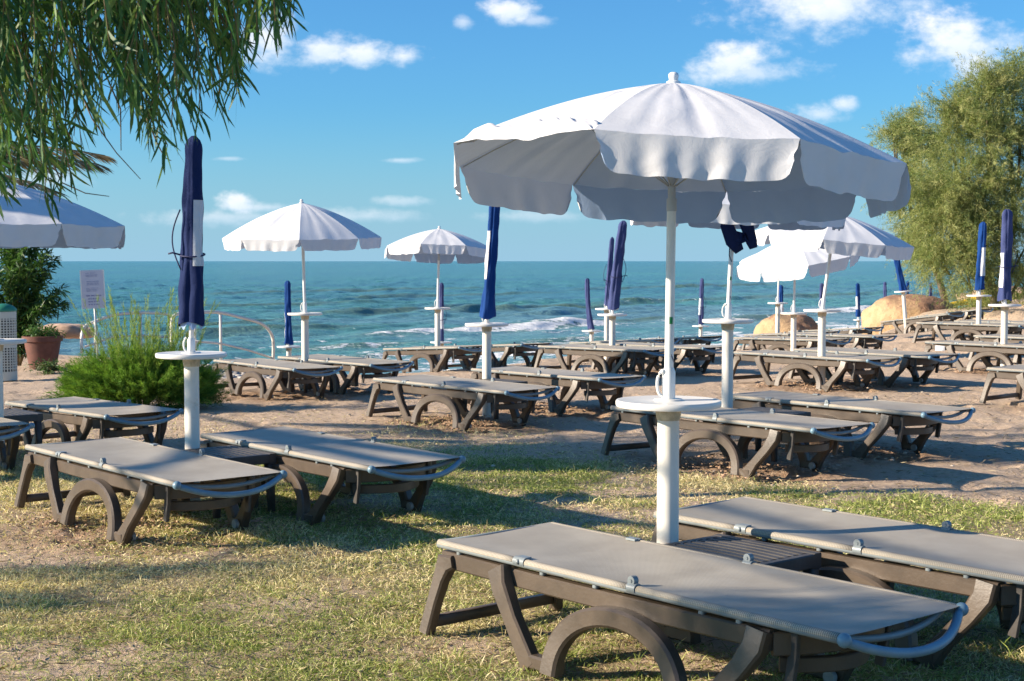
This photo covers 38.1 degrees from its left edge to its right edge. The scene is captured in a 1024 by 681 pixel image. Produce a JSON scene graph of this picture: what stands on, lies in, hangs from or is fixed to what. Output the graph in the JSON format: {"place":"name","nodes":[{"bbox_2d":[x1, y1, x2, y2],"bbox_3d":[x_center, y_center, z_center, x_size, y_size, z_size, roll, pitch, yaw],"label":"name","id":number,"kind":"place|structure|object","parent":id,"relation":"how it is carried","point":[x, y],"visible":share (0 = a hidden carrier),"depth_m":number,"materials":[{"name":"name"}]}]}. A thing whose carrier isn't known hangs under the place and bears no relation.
{"place":"outdoors","nodes":[
{"label":"outdoors","id":0,"kind":"place"},
{"bbox_2d":[0,299,1023,680],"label":"ground","id":1,"kind":"structure","parent":0,"point":[886,475],"depth_m":9.94,"materials":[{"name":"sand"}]},
{"bbox_2d":[0,304,17,380],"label":"litter bin","id":2,"kind":"object","parent":1,"relation":"on","point":[8,324],"visible":0.83,"depth_m":19.92,"materials":[{"name":"plastic"}]},
{"bbox_2d":[0,338,26,467],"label":"table post","id":3,"kind":"object","parent":1,"relation":"on","point":[8,341],"visible":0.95,"depth_m":10.71,"materials":[{"name":"white plastic"}]},
{"bbox_2d":[0,183,124,248],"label":"open parasol","id":4,"kind":"object","parent":3,"relation":"on","point":[28,222],"visible":0.85,"depth_m":10.21,"materials":[{"name":"white fabric"}]},
{"bbox_2d":[0,417,34,470],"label":"sun lounger","id":5,"kind":"object","parent":1,"relation":"on","point":[11,432],"visible":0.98,"depth_m":10.39,"materials":[{"name":"grey plastic"}]},
{"bbox_2d":[4,408,42,443],"bbox_3d":[-3.873,0.720,11.298,0.405,0.344,0.525,-3,4,-40],"label":"side table","id":6,"kind":"object","parent":1,"relation":"on","point":[36,418],"visible":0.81,"depth_m":11.21,"materials":[{"name":"plastic"}]},
{"bbox_2d":[0,247,71,365],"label":"oleander","id":7,"kind":"object","parent":1,"relation":"on","point":[21,276],"visible":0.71,"depth_m":22.62,"materials":[{"name":"green plant"}]},
{"bbox_2d":[22,335,62,368],"bbox_3d":[-7.074,0.171,22.341,0.600,0.485,0.600,0,3,0],"label":"plant pot","id":8,"kind":"object","parent":1,"relation":"on","point":[45,348],"visible":0.82,"depth_m":22.13,"materials":[{"name":"ceramic"}]},
{"bbox_2d":[22,322,65,338],"bbox_3d":[-7.084,-0.103,22.320,0.732,0.382,0.556,0,3,0],"label":"potted plant","id":9,"kind":"object","parent":8,"relation":"in","point":[35,331],"visible":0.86,"depth_m":22.24,"materials":[{"name":"green plant"}]},
{"bbox_2d":[24,358,70,374],"bbox_3d":[-6.686,0.402,21.560,0.716,0.326,0.619,3,4,45],"label":"ground shrub","id":10,"kind":"object","parent":1,"relation":"on","point":[46,368],"visible":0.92,"depth_m":21.49,"materials":[{"name":"green plant"}]},
{"bbox_2d":[1,113,116,197],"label":"palm tree","id":11,"kind":"object","parent":1,"relation":"on","point":[76,153],"visible":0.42,"depth_m":11.66,"materials":[{"name":"green plant"}]},
{"bbox_2d":[40,323,87,338],"bbox_3d":[-7.275,-0.150,24.019,0.819,0.252,0.464,0,3,0],"label":"shore rock","id":12,"kind":"object","parent":1,"relation":"on","point":[72,331],"visible":0.64,"depth_m":23.84,"materials":[{"name":"stone"}]},
{"bbox_2d":[73,327,93,338],"bbox_3d":[-7.194,-0.130,24.531,0.644,0.211,0.385,0,3,0],"label":"shore rock","id":13,"kind":"object","parent":1,"relation":"on","point":[88,334],"visible":0.23,"depth_m":24.40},
{"bbox_2d":[80,269,105,355],"bbox_3d":[-6.199,-0.306,22.018,0.346,1.482,0.048,-3,4,-13],"label":"notice sign","id":14,"kind":"object","parent":1,"relation":"on","point":[92,284],"visible":0.97,"depth_m":21.97,"materials":[{"name":"metal"}]},
{"bbox_2d":[4,396,183,451],"bbox_3d":[-3.389,0.706,11.927,0.779,0.434,2.112,-3,3,-40],"label":"sun lounger","id":15,"kind":"object","parent":1,"relation":"on","point":[83,411],"visible":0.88,"depth_m":11.59,"materials":[{"name":"grey plastic"}]},
{"bbox_2d":[80,311,169,352],"bbox_3d":[-5.881,-0.074,22.702,1.537,0.744,0.236,-2,4,-37],"label":"handrail","id":16,"kind":"object","parent":1,"relation":"on","point":[105,317],"visible":0.54,"depth_m":22.62,"materials":[{"name":"metal"}]},
{"bbox_2d":[36,286,232,408],"bbox_3d":[-3.951,0.080,15.639,2.078,1.364,1.580,0,3,0],"label":"feathery bush","id":17,"kind":"object","parent":1,"relation":"on","point":[143,375],"visible":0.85,"depth_m":15.34,"materials":[{"name":"green plant"}]},
{"bbox_2d":[14,437,287,547],"bbox_3d":[-2.042,0.840,8.308,0.779,0.434,2.112,-3,4,-39],"label":"sun lounger","id":18,"kind":"object","parent":1,"relation":"on","point":[147,472],"visible":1,"depth_m":8.04,"materials":[{"name":"fabric"}]},
{"bbox_2d":[0,0,307,225],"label":"eucalyptus tree","id":19,"kind":"object","parent":1,"relation":"on","point":[129,21],"visible":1,"depth_m":3.42,"materials":[{"name":"green plant"}]},
{"bbox_2d":[155,351,226,500],"bbox_3d":[-1.934,0.560,8.963,0.425,0.983,0.425,0,3,0],"label":"table post","id":20,"kind":"object","parent":1,"relation":"on","point":[191,362],"visible":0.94,"depth_m":8.91,"materials":[{"name":"white plastic"}]},
{"bbox_2d":[168,136,205,351],"bbox_3d":[-1.939,-0.572,8.884,0.203,1.304,0.150,-3,4,-41],"label":"closed parasol","id":21,"kind":"object","parent":20,"relation":"on","point":[191,294],"visible":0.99,"depth_m":8.86,"materials":[{"name":"blue fabric"}]},
{"bbox_2d":[170,310,274,358],"bbox_3d":[-4.301,0.025,22.127,1.777,0.954,0.257,-2,4,-37],"label":"handrail","id":22,"kind":"object","parent":1,"relation":"on","point":[220,313],"visible":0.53,"depth_m":22.17,"materials":[{"name":"metal"}]},
{"bbox_2d":[184,445,275,517],"bbox_3d":[-1.706,0.830,8.781,0.405,0.344,0.525,-3,4,-39],"label":"side table","id":23,"kind":"object","parent":1,"relation":"on","point":[246,455],"visible":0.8,"depth_m":8.69,"materials":[{"name":"plastic"}]},
{"bbox_2d":[213,358,342,400],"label":"sun lounger","id":24,"kind":"object","parent":1,"relation":"on","point":[281,370],"visible":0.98,"depth_m":17.20,"materials":[{"name":"grey plastic"}]},
{"bbox_2d":[277,345,300,359],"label":"table post","id":25,"kind":"object","parent":1,"relation":"on","point":[288,350],"visible":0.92,"depth_m":26.00,"materials":[{"name":"white plastic"}]},
{"bbox_2d":[284,281,293,345],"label":"closed parasol","id":26,"kind":"object","parent":25,"relation":"on","point":[288,325],"visible":0.99,"depth_m":25.98,"materials":[{"name":"fabric"}]},
{"bbox_2d":[287,312,321,390],"bbox_3d":[-2.544,0.154,18.234,0.425,0.999,0.425,0,3,0],"label":"table post","id":27,"kind":"object","parent":1,"relation":"on","point":[305,333],"visible":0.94,"depth_m":18.19,"materials":[{"name":"white plastic"}]},
{"bbox_2d":[222,199,381,312],"bbox_3d":[-2.565,-1.034,18.189,1.811,1.396,1.795,-2,3,-28],"label":"open parasol","id":28,"kind":"object","parent":27,"relation":"on","point":[304,226],"visible":1,"depth_m":17.58,"materials":[{"name":"white fabric"}]},
{"bbox_2d":[284,361,333,392],"bbox_3d":[-2.466,0.438,17.951,0.405,0.344,0.525,-2,4,-38],"label":"side table","id":29,"kind":"object","parent":1,"relation":"on","point":[330,384],"visible":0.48,"depth_m":17.85,"materials":[{"name":"plastic"}]},
{"bbox_2d":[200,426,465,525],"bbox_3d":[-1.119,0.809,8.887,0.779,0.434,2.112,-3,4,-39],"label":"sun lounger","id":30,"kind":"object","parent":1,"relation":"on","point":[353,463],"visible":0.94,"depth_m":8.48,"materials":[{"name":"fabric"}]},
{"bbox_2d":[274,354,413,394],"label":"sun lounger","id":31,"kind":"object","parent":1,"relation":"on","point":[355,366],"visible":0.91,"depth_m":17.73,"materials":[{"name":"grey plastic"}]},
{"bbox_2d":[382,344,492,372],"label":"sun lounger","id":32,"kind":"object","parent":1,"relation":"on","point":[429,353],"visible":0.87,"depth_m":22.66,"materials":[{"name":"grey plastic"}]},
{"bbox_2d":[425,307,450,366],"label":"table post","id":33,"kind":"object","parent":1,"relation":"on","point":[437,310],"visible":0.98,"depth_m":23.49,"materials":[{"name":"white plastic"}]},
{"bbox_2d":[384,226,485,306],"bbox_3d":[-1.164,-1.164,23.441,1.740,1.294,1.748,1,3,0],"label":"open parasol","id":34,"kind":"object","parent":33,"relation":"on","point":[438,246],"visible":0.93,"depth_m":22.97,"materials":[{"name":"white fabric"}]},
{"bbox_2d":[430,341,451,370],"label":"table post","id":35,"kind":"object","parent":1,"relation":"on","point":[443,342],"visible":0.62,"depth_m":28.50,"materials":[{"name":"white plastic"}]},
{"bbox_2d":[439,282,446,340],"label":"closed parasol","id":36,"kind":"object","parent":35,"relation":"on","point":[441,296],"visible":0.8,"depth_m":28.48,"materials":[{"name":"fabric"}]},
{"bbox_2d":[366,374,559,430],"bbox_3d":[-0.454,0.574,13.821,0.779,0.434,2.112,-3,4,-41],"label":"sun lounger","id":37,"kind":"object","parent":1,"relation":"on","point":[479,393],"visible":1,"depth_m":13.65,"materials":[{"name":"grey plastic"}]},
{"bbox_2d":[200,344,749,377],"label":"pebbles","id":38,"kind":"object","parent":1,"relation":"on","point":[235,374],"visible":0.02,"depth_m":35.33,"materials":[{"name":"stone"}]},
{"bbox_2d":[465,322,508,416],"bbox_3d":[-0.248,0.302,14.637,0.430,0.956,0.430,0,3,0],"label":"table post","id":39,"kind":"object","parent":1,"relation":"on","point":[486,353],"visible":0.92,"depth_m":14.59,"materials":[{"name":"white plastic"}]},
{"bbox_2d":[479,206,499,322],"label":"closed parasol","id":40,"kind":"object","parent":39,"relation":"on","point":[487,309],"visible":0.94,"depth_m":14.54,"materials":[{"name":"fabric"}]},
{"bbox_2d":[462,378,527,418],"bbox_3d":[-0.172,0.561,14.351,0.405,0.344,0.525,-3,4,-41],"label":"side table","id":41,"kind":"object","parent":1,"relation":"on","point":[496,416],"visible":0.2,"depth_m":14.28,"materials":[{"name":"plastic"}]},
{"bbox_2d":[442,342,552,368],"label":"sun lounger","id":42,"kind":"object","parent":1,"relation":"on","point":[515,351],"visible":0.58,"depth_m":23.08,"materials":[{"name":"grey plastic"}]},
{"bbox_2d":[9,368,988,549],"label":"sand clods","id":43,"kind":"object","parent":1,"relation":"on","point":[652,462],"visible":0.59,"depth_m":10.68,"materials":[{"name":"soil"}]},
{"bbox_2d":[467,366,645,415],"bbox_3d":[0.450,0.506,15.179,0.779,0.434,2.112,-2,3,-40],"label":"sun lounger","id":44,"kind":"object","parent":1,"relation":"on","point":[572,382],"visible":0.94,"depth_m":14.82,"materials":[{"name":"grey plastic"}]},
{"bbox_2d":[154,357,1023,489],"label":"stones","id":45,"kind":"object","parent":1,"relation":"on","point":[641,431],"visible":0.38,"depth_m":12.97,"materials":[{"name":"stone"}]},
{"bbox_2d":[582,330,600,340],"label":"table post","id":46,"kind":"object","parent":1,"relation":"on","point":[591,332],"visible":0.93,"depth_m":31.99,"materials":[{"name":"white plastic"}]},
{"bbox_2d":[585,278,594,329],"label":"closed parasol","id":47,"kind":"object","parent":46,"relation":"on","point":[590,325],"visible":1,"depth_m":31.97,"materials":[{"name":"fabric"}]},
{"bbox_2d":[534,344,675,375],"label":"sun lounger","id":48,"kind":"object","parent":1,"relation":"on","point":[613,353],"visible":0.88,"depth_m":20.11,"materials":[{"name":"grey plastic"}]},
{"bbox_2d":[595,308,617,360],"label":"table post","id":49,"kind":"object","parent":1,"relation":"on","point":[606,327],"visible":0.62,"depth_m":25.48,"materials":[{"name":"white plastic"}]},
{"bbox_2d":[603,237,613,307],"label":"closed parasol","id":50,"kind":"object","parent":49,"relation":"on","point":[610,263],"visible":0.84,"depth_m":25.44,"materials":[{"name":"fabric"}]},
{"bbox_2d":[597,313,626,369],"bbox_3d":[1.423,0.052,21.033,0.425,0.871,0.425,0,3,0],"label":"table post","id":51,"kind":"object","parent":1,"relation":"on","point":[612,318],"visible":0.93,"depth_m":20.98,"materials":[{"name":"white plastic"}]},
{"bbox_2d":[608,220,626,313],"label":"closed parasol","id":52,"kind":"object","parent":51,"relation":"on","point":[616,276],"visible":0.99,"depth_m":20.93,"materials":[{"name":"fabric"}]},
{"bbox_2d":[601,345,644,372],"bbox_3d":[1.538,0.257,20.769,0.405,0.344,0.525,-3,4,-44],"label":"side table","id":53,"kind":"object","parent":1,"relation":"on","point":[625,366],"visible":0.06,"depth_m":20.48,"materials":[{"name":"plastic"}]},
{"bbox_2d":[566,338,679,364],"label":"sun lounger","id":54,"kind":"object","parent":1,"relation":"on","point":[638,340],"visible":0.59,"depth_m":24.33,"materials":[{"name":"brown plastic"}]},
{"bbox_2d":[591,342,721,372],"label":"sun lounger","id":55,"kind":"object","parent":1,"relation":"on","point":[689,351],"visible":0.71,"depth_m":20.57,"materials":[{"name":"grey plastic"}]},
{"bbox_2d":[616,395,721,603],"bbox_3d":[0.630,0.722,5.997,0.425,0.976,0.425,0,3,0],"label":"table post","id":56,"kind":"object","parent":1,"relation":"on","point":[668,413],"visible":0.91,"depth_m":5.95,"materials":[{"name":"white plastic"}]},
{"bbox_2d":[453,72,910,398],"bbox_3d":[0.641,-0.412,5.906,1.734,1.314,1.721,1,3,0],"label":"open parasol","id":57,"kind":"object","parent":56,"relation":"on","point":[671,149],"visible":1,"depth_m":5.61,"materials":[{"name":"white fabric"}]},
{"bbox_2d":[630,336,721,361],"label":"sun lounger","id":58,"kind":"object","parent":1,"relation":"on","point":[706,340],"visible":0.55,"depth_m":24.52,"materials":[{"name":"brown plastic"}]},
{"bbox_2d":[419,522,968,680],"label":"sun lounger","id":59,"kind":"object","parent":1,"relation":"on","point":[750,606],"visible":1,"depth_m":5.09,"materials":[{"name":"grey plastic"}]},
{"bbox_2d":[692,325,708,344],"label":"table post","id":60,"kind":"object","parent":1,"relation":"on","point":[700,329],"visible":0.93,"depth_m":37.00,"materials":[{"name":"white plastic"}]},
{"bbox_2d":[698,278,705,324],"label":"closed parasol","id":61,"kind":"object","parent":60,"relation":"on","point":[701,305],"visible":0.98,"depth_m":36.97,"materials":[{"name":"fabric"}]},
{"bbox_2d":[702,318,753,439],"bbox_3d":[1.691,0.368,11.636,0.400,1.080,0.400,0,3,0],"label":"table post","id":62,"kind":"object","parent":1,"relation":"on","point":[727,326],"visible":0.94,"depth_m":11.59,"materials":[{"name":"white plastic"}]},
{"bbox_2d":[630,191,845,318],"bbox_3d":[1.725,-0.758,11.576,1.642,1.193,1.635,2,3,0],"label":"open parasol","id":63,"kind":"object","parent":62,"relation":"on","point":[724,216],"visible":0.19,"depth_m":11.58,"materials":[{"name":"white fabric"}]},
{"bbox_2d":[720,224,756,261],"bbox_3d":[1.760,-0.806,11.499,0.288,0.392,0.070,0,3,0],"label":"parasol sleeve","id":64,"kind":"object","parent":63,"relation":"attached to","point":[734,239],"visible":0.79,"depth_m":11.48,"materials":[{"name":"fabric"}]},
{"bbox_2d":[601,405,874,480],"bbox_3d":[1.610,0.714,10.652,0.779,0.434,2.112,-2,3,-38],"label":"sun lounger","id":65,"kind":"object","parent":1,"relation":"on","point":[772,427],"visible":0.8,"depth_m":10.34,"materials":[{"name":"grey plastic"}]},
{"bbox_2d":[665,534,821,574],"bbox_3d":[0.877,0.989,5.819,0.405,0.344,0.525,-3,4,-40],"label":"side table","id":66,"kind":"object","parent":1,"relation":"on","point":[785,557],"visible":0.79,"depth_m":5.77,"materials":[{"name":"plastic"}]},
{"bbox_2d":[728,407,810,461],"bbox_3d":[1.915,0.702,11.166,0.405,0.344,0.525,-2,4,-38],"label":"side table","id":67,"kind":"object","parent":1,"relation":"on","point":[758,442],"visible":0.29,"depth_m":11.13,"materials":[{"name":"plastic"}]},
{"bbox_2d":[768,302,787,348],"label":"table post","id":68,"kind":"object","parent":1,"relation":"on","point":[777,321],"visible":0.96,"depth_m":30.98,"materials":[{"name":"white plastic"}]},
{"bbox_2d":[740,253,808,301],"bbox_3d":[5.594,-1.393,30.992,1.636,1.205,1.661,1,3,12],"label":"open parasol","id":69,"kind":"object","parent":68,"relation":"on","point":[747,258],"visible":0.09,"depth_m":30.97,"materials":[{"name":"white fabric"}]},
{"bbox_2d":[753,313,817,344],"bbox_3d":[7.455,0.083,40.049,1.905,1.706,1.578,0,3,0],"label":"boulder","id":70,"kind":"object","parent":1,"relation":"on","point":[803,322],"visible":0.23,"depth_m":39.55,"materials":[{"name":"stone"}]},
{"bbox_2d":[741,330,839,349],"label":"sun lounger","id":71,"kind":"object","parent":1,"relation":"on","point":[767,334],"visible":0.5,"depth_m":30.20,"materials":[{"name":"brown plastic"}]},
{"bbox_2d":[733,335,851,358],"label":"sun lounger","id":72,"kind":"object","parent":1,"relation":"on","point":[783,343],"visible":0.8,"depth_m":24.44,"materials":[{"name":"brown plastic"}]},
{"bbox_2d":[781,312,806,350],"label":"table post","id":73,"kind":"object","parent":1,"relation":"on","point":[793,315],"visible":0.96,"depth_m":23.49,"materials":[{"name":"white plastic"}]},
{"bbox_2d":[737,246,859,311],"bbox_3d":[4.552,-1.063,23.526,1.805,1.244,1.825,-1,3,-20],"label":"open parasol","id":74,"kind":"object","parent":73,"relation":"on","point":[772,264],"visible":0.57,"depth_m":22.82,"materials":[{"name":"white fabric"}]},
{"bbox_2d":[733,350,901,391],"bbox_3d":[3.578,0.349,17.470,0.779,0.434,2.112,-2,4,-40],"label":"sun lounger","id":75,"kind":"object","parent":1,"relation":"on","point":[800,362],"visible":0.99,"depth_m":17.31,"materials":[{"name":"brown plastic"}]},
{"bbox_2d":[804,309,840,384],"bbox_3d":[3.601,0.121,17.231,0.425,0.976,0.425,0,3,0],"label":"table post","id":76,"kind":"object","parent":1,"relation":"on","point":[822,313],"visible":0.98,"depth_m":17.19,"materials":[{"name":"white plastic"}]},
{"bbox_2d":[755,216,913,308],"bbox_3d":[3.681,-0.939,17.190,1.761,1.172,1.743,8,3,0],"label":"open parasol","id":77,"kind":"object","parent":76,"relation":"on","point":[855,237],"visible":0.78,"depth_m":16.55,"materials":[{"name":"white fabric"}]},
{"bbox_2d":[788,326,883,345],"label":"sun lounger","id":78,"kind":"object","parent":1,"relation":"on","point":[868,330],"visible":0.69,"depth_m":30.19,"materials":[{"name":"brown plastic"}]},
{"bbox_2d":[651,496,1023,669],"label":"sun lounger","id":79,"kind":"object","parent":1,"relation":"on","point":[988,566],"visible":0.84,"depth_m":5.77,"materials":[{"name":"fabric"}]},
{"bbox_2d":[782,332,896,350],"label":"sun lounger","id":80,"kind":"object","parent":1,"relation":"on","point":[861,340],"visible":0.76,"depth_m":25.08,"materials":[{"name":"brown plastic"}]},
{"bbox_2d":[718,390,975,459],"bbox_3d":[2.605,0.660,11.658,0.779,0.434,2.112,-2,4,-39],"label":"sun lounger","id":81,"kind":"object","parent":1,"relation":"on","point":[896,416],"visible":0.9,"depth_m":11.28,"materials":[{"name":"brown plastic"}]},
{"bbox_2d":[854,319,861,329],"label":"table post","id":82,"kind":"object","parent":1,"relation":"on","point":[858,323],"visible":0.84,"depth_m":50.01,"materials":[{"name":"white plastic"}]},
{"bbox_2d":[855,283,860,319],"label":"closed parasol","id":83,"kind":"object","parent":82,"relation":"on","point":[858,313],"visible":1,"depth_m":49.95,"materials":[{"name":"fabric"}]},
{"bbox_2d":[788,347,960,386],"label":"sun lounger","id":84,"kind":"object","parent":1,"relation":"on","point":[932,360],"visible":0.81,"depth_m":17.69,"materials":[{"name":"brown plastic"}]},
{"bbox_2d":[894,290,911,332],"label":"table post","id":85,"kind":"object","parent":1,"relation":"on","point":[904,306],"visible":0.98,"depth_m":35.97,"materials":[{"name":"white plastic"}]},
{"bbox_2d":[894,260,906,290],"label":"closed parasol","id":86,"kind":"object","parent":85,"relation":"on","point":[900,278],"visible":0.57,"depth_m":35.92,"materials":[{"name":"fabric"}]},
{"bbox_2d":[861,294,956,334],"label":"boulder","id":87,"kind":"object","parent":1,"relation":"on","point":[887,308],"visible":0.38,"depth_m":40.89,"materials":[{"name":"stone"}]},
{"bbox_2d":[861,101,965,300],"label":"tamarisk tree","id":88,"kind":"object","parent":1,"relation":"on","point":[883,132],"visible":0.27,"depth_m":43.29,"materials":[{"name":"green plant"}]},
{"bbox_2d":[879,313,964,333],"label":"sun lounger","id":89,"kind":"object","parent":1,"relation":"on","point":[911,322],"visible":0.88,"depth_m":35.88,"materials":[{"name":"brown plastic"}]},
{"bbox_2d":[908,308,993,331],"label":"sun lounger","id":90,"kind":"object","parent":1,"relation":"on","point":[968,313],"visible":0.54,"depth_m":36.20,"materials":[{"name":"brown plastic"}]},
{"bbox_2d":[889,44,1023,316],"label":"tamarisk tree","id":91,"kind":"object","parent":1,"relation":"on","point":[959,208],"visible":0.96,"depth_m":37.96,"materials":[{"name":"green plant"}]},
{"bbox_2d":[912,321,1023,342],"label":"sun lounger","id":92,"kind":"object","parent":1,"relation":"on","point":[959,328],"visible":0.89,"depth_m":26.26,"materials":[{"name":"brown plastic"}]},
{"bbox_2d":[920,340,1023,372],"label":"sun lounger","id":93,"kind":"object","parent":1,"relation":"on","point":[983,350],"visible":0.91,"depth_m":19.82,"materials":[{"name":"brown plastic"}]},
{"bbox_2d":[966,295,991,337],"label":"table post","id":94,"kind":"object","parent":1,"relation":"on","point":[978,307],"visible":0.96,"depth_m":25.97,"materials":[{"name":"white plastic"}]},
{"bbox_2d":[975,222,986,294],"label":"closed parasol","id":95,"kind":"object","parent":94,"relation":"on","point":[980,262],"visible":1,"depth_m":25.92,"materials":[{"name":"fabric"}]},
{"bbox_2d":[950,319,1023,338],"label":"sun lounger","id":96,"kind":"object","parent":1,"relation":"on","point":[992,321],"visible":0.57,"depth_m":27.35,"materials":[{"name":"brown plastic"}]},
{"bbox_2d":[957,290,1023,308],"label":"bank scrub","id":97,"kind":"object","parent":1,"relation":"on","point":[1015,297],"visible":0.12,"depth_m":41.87,"materials":[{"name":"green plant"}]},
{"bbox_2d":[968,334,1023,362],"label":"sun lounger","id":98,"kind":"object","parent":1,"relation":"on","point":[1012,338],"visible":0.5,"depth_m":21.85,"materials":[{"name":"brown plastic"}]},
{"bbox_2d":[979,364,1023,403],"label":"sun lounger","id":99,"kind":"object","parent":1,"relation":"on","point":[1014,372],"visible":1,"depth_m":15.34,"materials":[{"name":"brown plastic"}]},
{"bbox_2d":[988,304,1021,365],"bbox_3d":[6.585,-0.010,19.828,0.425,0.958,0.425,0,3,0],"label":"table post","id":100,"kind":"object","parent":1,"relation":"on","point":[1004,322],"visible":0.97,"depth_m":19.78,"materials":[{"name":"white plastic"}]},
{"bbox_2d":[997,209,1017,303],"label":"closed parasol","id":101,"kind":"object","parent":100,"relation":"on","point":[1005,286],"visible":1,"depth_m":19.72,"materials":[{"name":"fabric"}]},
{"bbox_2d":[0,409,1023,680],"bbox_3d":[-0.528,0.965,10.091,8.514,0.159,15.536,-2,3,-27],"label":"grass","id":102,"kind":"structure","parent":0,"point":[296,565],"depth_m":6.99,"materials":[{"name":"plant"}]},
{"bbox_2d":[0,261,1023,374],"bbox_3d":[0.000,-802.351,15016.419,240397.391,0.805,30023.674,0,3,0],"label":"sea","id":103,"kind":"structure","parent":0,"point":[372,309],"depth_m":115.88,"materials":[{"name":"liquid"}]},
{"bbox_2d":[0,0,1023,260],"label":"sky","id":104,"kind":"structure","parent":0,"point":[359,119],"materials":[{"name":"blue"}]},
{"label":"table post","id":105,"kind":"object","parent":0,"visible":0},
{"bbox_2d":[779,285,783,312],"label":"closed parasol","id":106,"kind":"object","parent":105,"relation":"on","point":[781,296],"visible":0.58,"depth_m":41.94,"materials":[{"name":"fabric"}]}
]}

